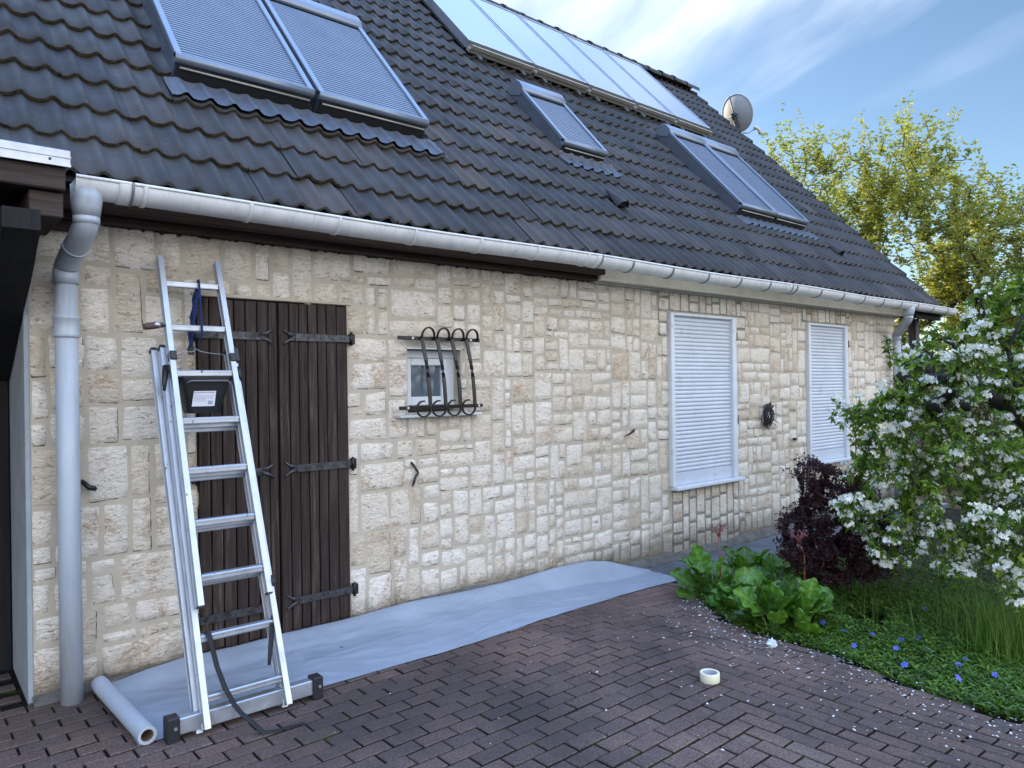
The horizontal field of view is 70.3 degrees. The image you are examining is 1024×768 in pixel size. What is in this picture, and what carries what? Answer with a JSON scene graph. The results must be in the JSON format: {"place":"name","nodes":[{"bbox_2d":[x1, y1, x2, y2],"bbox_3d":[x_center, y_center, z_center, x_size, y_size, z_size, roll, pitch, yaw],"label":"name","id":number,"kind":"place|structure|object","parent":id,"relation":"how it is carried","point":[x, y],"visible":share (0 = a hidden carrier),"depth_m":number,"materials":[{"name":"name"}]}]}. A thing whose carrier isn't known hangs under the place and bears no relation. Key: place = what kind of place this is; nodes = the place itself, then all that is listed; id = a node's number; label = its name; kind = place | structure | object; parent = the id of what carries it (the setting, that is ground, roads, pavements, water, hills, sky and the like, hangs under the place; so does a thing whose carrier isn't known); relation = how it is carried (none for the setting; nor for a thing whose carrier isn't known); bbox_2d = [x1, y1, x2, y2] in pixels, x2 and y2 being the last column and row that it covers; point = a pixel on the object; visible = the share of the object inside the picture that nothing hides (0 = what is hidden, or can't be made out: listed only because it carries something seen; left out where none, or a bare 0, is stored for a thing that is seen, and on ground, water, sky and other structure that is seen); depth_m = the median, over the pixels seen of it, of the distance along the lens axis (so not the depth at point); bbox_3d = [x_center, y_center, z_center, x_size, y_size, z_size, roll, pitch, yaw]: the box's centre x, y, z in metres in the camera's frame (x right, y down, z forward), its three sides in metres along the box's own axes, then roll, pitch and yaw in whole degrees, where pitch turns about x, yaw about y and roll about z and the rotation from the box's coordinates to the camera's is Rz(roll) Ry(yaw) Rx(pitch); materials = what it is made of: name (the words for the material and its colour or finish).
{"place":"outdoors","nodes":[
{"label":"outdoors","id":0,"kind":"place"},
{"bbox_2d":[0,582,1023,767],"bbox_3d":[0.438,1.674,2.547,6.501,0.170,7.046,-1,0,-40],"label":"pavement","id":1,"kind":"structure","parent":0,"point":[567,653],"depth_m":3.52,"materials":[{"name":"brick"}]},
{"bbox_2d":[149,255,322,744],"bbox_3d":[-1.550,0.455,3.830,0.752,2.363,0.948,-1,0,-40],"label":"ladder","id":2,"kind":"object","parent":1,"relation":"on","point":[185,525],"visible":0.98,"depth_m":3.71,"materials":[{"name":"metal"}]},
{"bbox_2d":[142,321,165,329],"bbox_3d":[-1.906,-0.311,3.878,0.122,0.047,0.017,-1,0,-40],"label":"paint brush","id":3,"kind":"object","parent":2,"relation":"attached to","point":[152,325],"visible":1,"depth_m":3.87,"materials":[{"name":"wood"}]},
{"bbox_2d":[188,279,202,354],"bbox_3d":[-1.773,-0.385,4.100,0.071,0.435,0.214,-1,0,-40],"label":"cord","id":4,"kind":"object","parent":2,"relation":"hanging from","point":[195,297],"visible":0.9,"depth_m":4.13,"materials":[{"name":"blue fabric"}]},
{"bbox_2d":[178,377,231,413],"bbox_3d":[-1.684,0.060,3.986,0.268,0.196,0.193,-1,0,-40],"label":"bucket","id":5,"kind":"object","parent":2,"relation":"hanging from","point":[202,394],"visible":0.96,"depth_m":3.92,"materials":[{"name":"black plastic"}]},
{"bbox_2d":[204,631,304,734],"bbox_3d":[-1.241,1.405,3.415,0.506,0.432,0.163,-1,0,7],"label":"strap","id":6,"kind":"object","parent":2,"relation":"hanging from","point":[246,717],"visible":1,"depth_m":3.42,"materials":[{"name":"black fabric"}]},
{"bbox_2d":[268,615,274,664],"bbox_3d":[-1.212,1.287,3.656,0.023,0.221,0.111,-1,0,-8],"label":"strap","id":7,"kind":"object","parent":2,"relation":"hanging from","point":[271,638],"visible":1,"depth_m":3.65,"materials":[{"name":"fabric"}]},
{"bbox_2d":[112,561,675,745],"bbox_3d":[-0.225,1.635,5.006,4.470,0.215,0.819,-1,0,-40],"label":"fleece sheet","id":8,"kind":"object","parent":1,"relation":"on","point":[377,640],"visible":0.89,"depth_m":4.64,"materials":[{"name":"white fabric"}]},
{"bbox_2d":[91,676,156,744],"bbox_3d":[-1.917,1.587,3.565,0.082,0.082,0.806,-1,0,-43],"label":"fleece roll","id":9,"kind":"object","parent":8,"relation":"on","point":[137,724],"visible":1,"depth_m":3.46,"materials":[{"name":"fabric"}]},
{"bbox_2d":[334,598,1023,759],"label":"fallen petals","id":10,"kind":"object","parent":1,"relation":"on","point":[822,672],"visible":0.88,"depth_m":4.03,"materials":[{"name":"white plant"}]},
{"bbox_2d":[700,668,719,684],"bbox_3d":[1.063,1.571,3.903,0.104,0.048,0.104,-1,0,-40],"label":"tape roll","id":11,"kind":"object","parent":1,"relation":"on","point":[709,676],"visible":1,"depth_m":3.87,"materials":[{"name":"white plastic"}]},
{"bbox_2d":[766,638,777,647],"bbox_3d":[1.640,1.637,4.584,0.066,0.070,0.087,-1,0,35],"label":"crumpled paper","id":12,"kind":"object","parent":1,"relation":"on","point":[771,643],"visible":1,"depth_m":4.57,"materials":[{"name":"white paper"}]},
{"bbox_2d":[493,0,1023,356],"label":"sky","id":13,"kind":"structure","parent":0,"point":[832,61],"materials":[{"name":"blue"}]},
{"bbox_2d":[649,500,948,582],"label":"path","id":14,"kind":"structure","parent":0,"point":[760,545],"depth_m":7.57,"materials":[{"name":"concrete"}]},
{"bbox_2d":[32,496,894,707],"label":"kerb","id":15,"kind":"structure","parent":14,"relation":"on","point":[54,696],"depth_m":6.90,"materials":[{"name":"concrete"}]},
{"bbox_2d":[714,382,1023,722],"bbox_3d":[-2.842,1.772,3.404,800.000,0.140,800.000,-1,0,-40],"label":"ground","id":16,"kind":"structure","parent":0,"point":[953,516],"depth_m":6.52,"materials":[{"name":"green plant"}]},
{"bbox_2d":[0,139,70,671],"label":"carport","id":17,"kind":"object","parent":16,"relation":"on","point":[32,183],"visible":1,"depth_m":3.37,"materials":[{"name":"metal"}]},
{"bbox_2d":[0,0,957,705],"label":"house","id":18,"kind":"structure","parent":16,"relation":"on","point":[506,310],"depth_m":5.24,"materials":[{"name":"stone"}]},
{"bbox_2d":[81,479,96,490],"bbox_3d":[-2.257,0.539,3.863,0.091,0.062,0.048,-1,0,0],"label":"wall hook","id":19,"kind":"object","parent":18,"relation":"attached to","point":[86,485],"depth_m":3.85,"materials":[{"name":"black metal"}]},
{"bbox_2d":[188,298,280,651],"bbox_3d":[-1.670,0.533,4.396,0.528,2.087,0.076,-1,0,-40],"label":"door","id":20,"kind":"structure","parent":18,"relation":"in","point":[252,323],"depth_m":4.40,"materials":[{"name":"brown wood"}]},
{"bbox_2d":[276,303,357,633],"bbox_3d":[-1.263,0.527,4.738,0.524,2.088,0.076,-1,0,-40],"label":"door","id":21,"kind":"structure","parent":18,"relation":"in","point":[314,464],"depth_m":4.70,"materials":[{"name":"brown wood"}]},
{"bbox_2d":[410,462,418,486],"bbox_3d":[-0.699,0.644,5.200,0.058,0.179,0.044,-1,0,-40],"label":"wall hook","id":22,"kind":"object","parent":18,"relation":"attached to","point":[417,471],"depth_m":5.18,"materials":[{"name":"black metal"}]},
{"bbox_2d":[395,347,481,417],"bbox_3d":[-0.567,-0.013,5.371,0.720,0.500,0.195,-1,0,-40],"label":"window","id":23,"kind":"structure","parent":18,"relation":"in","point":[416,371],"depth_m":5.40,"materials":[{"name":"white plastic"}]},
{"bbox_2d":[421,0,534,75],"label":"solar collector","id":24,"kind":"object","parent":18,"relation":"attached to","point":[471,26],"visible":1,"depth_m":8.85,"materials":[{"name":"glass"}]},
{"bbox_2d":[473,0,588,94],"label":"solar collector","id":25,"kind":"object","parent":18,"relation":"attached to","point":[538,51],"visible":0.88,"depth_m":9.65,"materials":[{"name":"glass"}]},
{"bbox_2d":[518,14,634,111],"bbox_3d":[0.895,-4.606,10.448,0.924,1.694,1.533,-1,0,-40],"label":"solar collector","id":26,"kind":"object","parent":18,"relation":"attached to","point":[601,84],"visible":0.78,"depth_m":10.28,"materials":[{"name":"glass"}]},
{"bbox_2d":[564,33,675,124],"bbox_3d":[1.601,-4.616,11.042,0.899,1.694,1.533,-1,0,-40],"label":"solar collector","id":27,"kind":"object","parent":18,"relation":"attached to","point":[646,102],"visible":0.77,"depth_m":10.88,"materials":[{"name":"glass"}]},
{"bbox_2d":[604,50,711,137],"bbox_3d":[2.301,-4.625,11.631,0.909,1.694,1.533,-1,0,-40],"label":"solar collector","id":28,"kind":"object","parent":18,"relation":"attached to","point":[686,117],"visible":0.81,"depth_m":11.47,"materials":[{"name":"glass"}]},
{"bbox_2d":[722,94,761,133],"bbox_3d":[4.277,-4.768,13.639,0.642,1.165,0.756,-1,0,31],"label":"satellite dish","id":29,"kind":"object","parent":18,"relation":"attached to","point":[737,110],"visible":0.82,"depth_m":13.41,"materials":[{"name":"metal"}]},
{"bbox_2d":[761,402,779,429],"bbox_3d":[2.920,0.355,8.206,0.312,0.318,0.066,-1,0,-40],"label":"cable coil","id":30,"kind":"object","parent":18,"relation":"hanging from","point":[767,423],"visible":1,"depth_m":8.16,"materials":[{"name":"black plastic"}]},
{"bbox_2d":[669,544,736,599],"bbox_3d":[1.594,1.533,5.847,0.552,0.441,0.497,-1,0,-19],"label":"bergenia","id":31,"kind":"object","parent":16,"relation":"on","point":[705,569],"visible":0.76,"depth_m":5.89,"materials":[{"name":"green plant"}]},
{"bbox_2d":[706,566,765,613],"bbox_3d":[1.751,1.564,5.453,0.536,0.356,0.489,-1,0,-40],"label":"bergenia","id":32,"kind":"object","parent":16,"relation":"on","point":[743,577],"visible":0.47,"depth_m":5.47,"materials":[{"name":"green plant"}]},
{"bbox_2d":[721,546,768,567],"bbox_3d":[2.078,1.591,6.425,0.475,0.319,0.448,-1,0,-40],"label":"bergenia","id":33,"kind":"object","parent":16,"relation":"on","point":[742,556],"visible":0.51,"depth_m":6.46,"materials":[{"name":"green plant"}]},
{"bbox_2d":[728,577,799,637],"bbox_3d":[1.749,1.517,4.958,0.393,0.411,0.490,-1,0,-40],"label":"bergenia","id":34,"kind":"object","parent":16,"relation":"on","point":[768,600],"visible":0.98,"depth_m":4.92,"materials":[{"name":"green plant"}]},
{"bbox_2d":[751,548,807,584],"bbox_3d":[2.168,1.544,5.921,0.506,0.410,0.468,-1,0,-12],"label":"bergenia","id":35,"kind":"object","parent":16,"relation":"on","point":[772,564],"visible":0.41,"depth_m":6.05,"materials":[{"name":"green plant"}]},
{"bbox_2d":[777,577,854,639],"bbox_3d":[1.982,1.524,4.933,0.462,0.413,0.541,-1,0,-40],"label":"bergenia","id":36,"kind":"object","parent":16,"relation":"on","point":[815,597],"visible":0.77,"depth_m":4.87,"materials":[{"name":"green plant"}]},
{"bbox_2d":[791,557,861,591],"bbox_3d":[2.481,1.565,5.770,0.408,0.357,0.484,-1,0,-40],"label":"bergenia","id":37,"kind":"object","parent":16,"relation":"on","point":[854,581],"visible":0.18,"depth_m":5.78,"materials":[{"name":"green plant"}]},
{"bbox_2d":[772,452,903,590],"bbox_3d":[2.596,1.122,5.746,0.992,1.219,1.476,-1,0,22],"label":"barberry","id":38,"kind":"object","parent":16,"relation":"on","point":[859,566],"visible":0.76,"depth_m":5.56,"materials":[{"name":"purple plant"}]},
{"bbox_2d":[695,553,1023,719],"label":"ground cover","id":39,"kind":"object","parent":16,"relation":"on","point":[1006,679],"visible":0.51,"depth_m":4.59,"materials":[{"name":"green plant"}]},
{"bbox_2d":[710,524,725,577],"bbox_3d":[1.680,1.414,5.892,0.137,0.574,0.133,-1,0,7],"label":"bergenia flower","id":40,"kind":"object","parent":39,"relation":"on","point":[721,529],"visible":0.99,"depth_m":5.89,"materials":[{"name":"pink plant"}]},
{"bbox_2d":[789,527,808,579],"bbox_3d":[2.113,1.375,5.355,0.138,0.639,0.150,-1,0,35],"label":"bergenia flower","id":41,"kind":"object","parent":39,"relation":"on","point":[802,534],"visible":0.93,"depth_m":5.34,"materials":[{"name":"pink plant"}]},
{"bbox_2d":[760,91,1023,427],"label":"tree","id":42,"kind":"object","parent":16,"relation":"on","point":[952,265],"visible":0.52,"depth_m":15.42,"materials":[{"name":"green plant"}]},
{"bbox_2d":[823,573,964,632],"bbox_3d":[2.792,1.587,5.578,1.405,0.296,1.537,-1,0,18],"label":"grass tuft","id":43,"kind":"object","parent":16,"relation":"on","point":[887,598],"visible":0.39,"depth_m":5.42,"materials":[{"name":"green plant"}]},
{"bbox_2d":[823,571,1021,656],"bbox_3d":[3.117,1.538,4.912,1.567,0.384,1.427,-1,0,8],"label":"grass tuft","id":44,"kind":"object","parent":16,"relation":"on","point":[921,616],"visible":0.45,"depth_m":5.03,"materials":[{"name":"green plant"}]},
{"bbox_2d":[827,248,1023,612],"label":"apple tree","id":45,"kind":"object","parent":16,"relation":"on","point":[948,438],"visible":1,"depth_m":4.71,"materials":[{"name":"green plant"}]},
{"bbox_2d":[894,320,1022,479],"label":"hedge","id":46,"kind":"object","parent":16,"relation":"on","point":[980,409],"visible":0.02,"depth_m":12.14,"materials":[{"name":"green plant"}]},
{"bbox_2d":[909,577,1023,680],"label":"grass tuft","id":47,"kind":"object","parent":16,"relation":"on","point":[1006,634],"visible":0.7,"depth_m":4.40,"materials":[{"name":"green plant"}]},
{"bbox_2d":[948,197,1023,363],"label":"tree","id":48,"kind":"object","parent":16,"relation":"on","point":[1014,244],"visible":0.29,"depth_m":14.77,"materials":[{"name":"green plant"}]},
{"bbox_2d":[973,425,1023,547],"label":"shrub","id":49,"kind":"object","parent":16,"relation":"on","point":[1006,436],"visible":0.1,"depth_m":7.66,"materials":[{"name":"green plant"}]}
]}

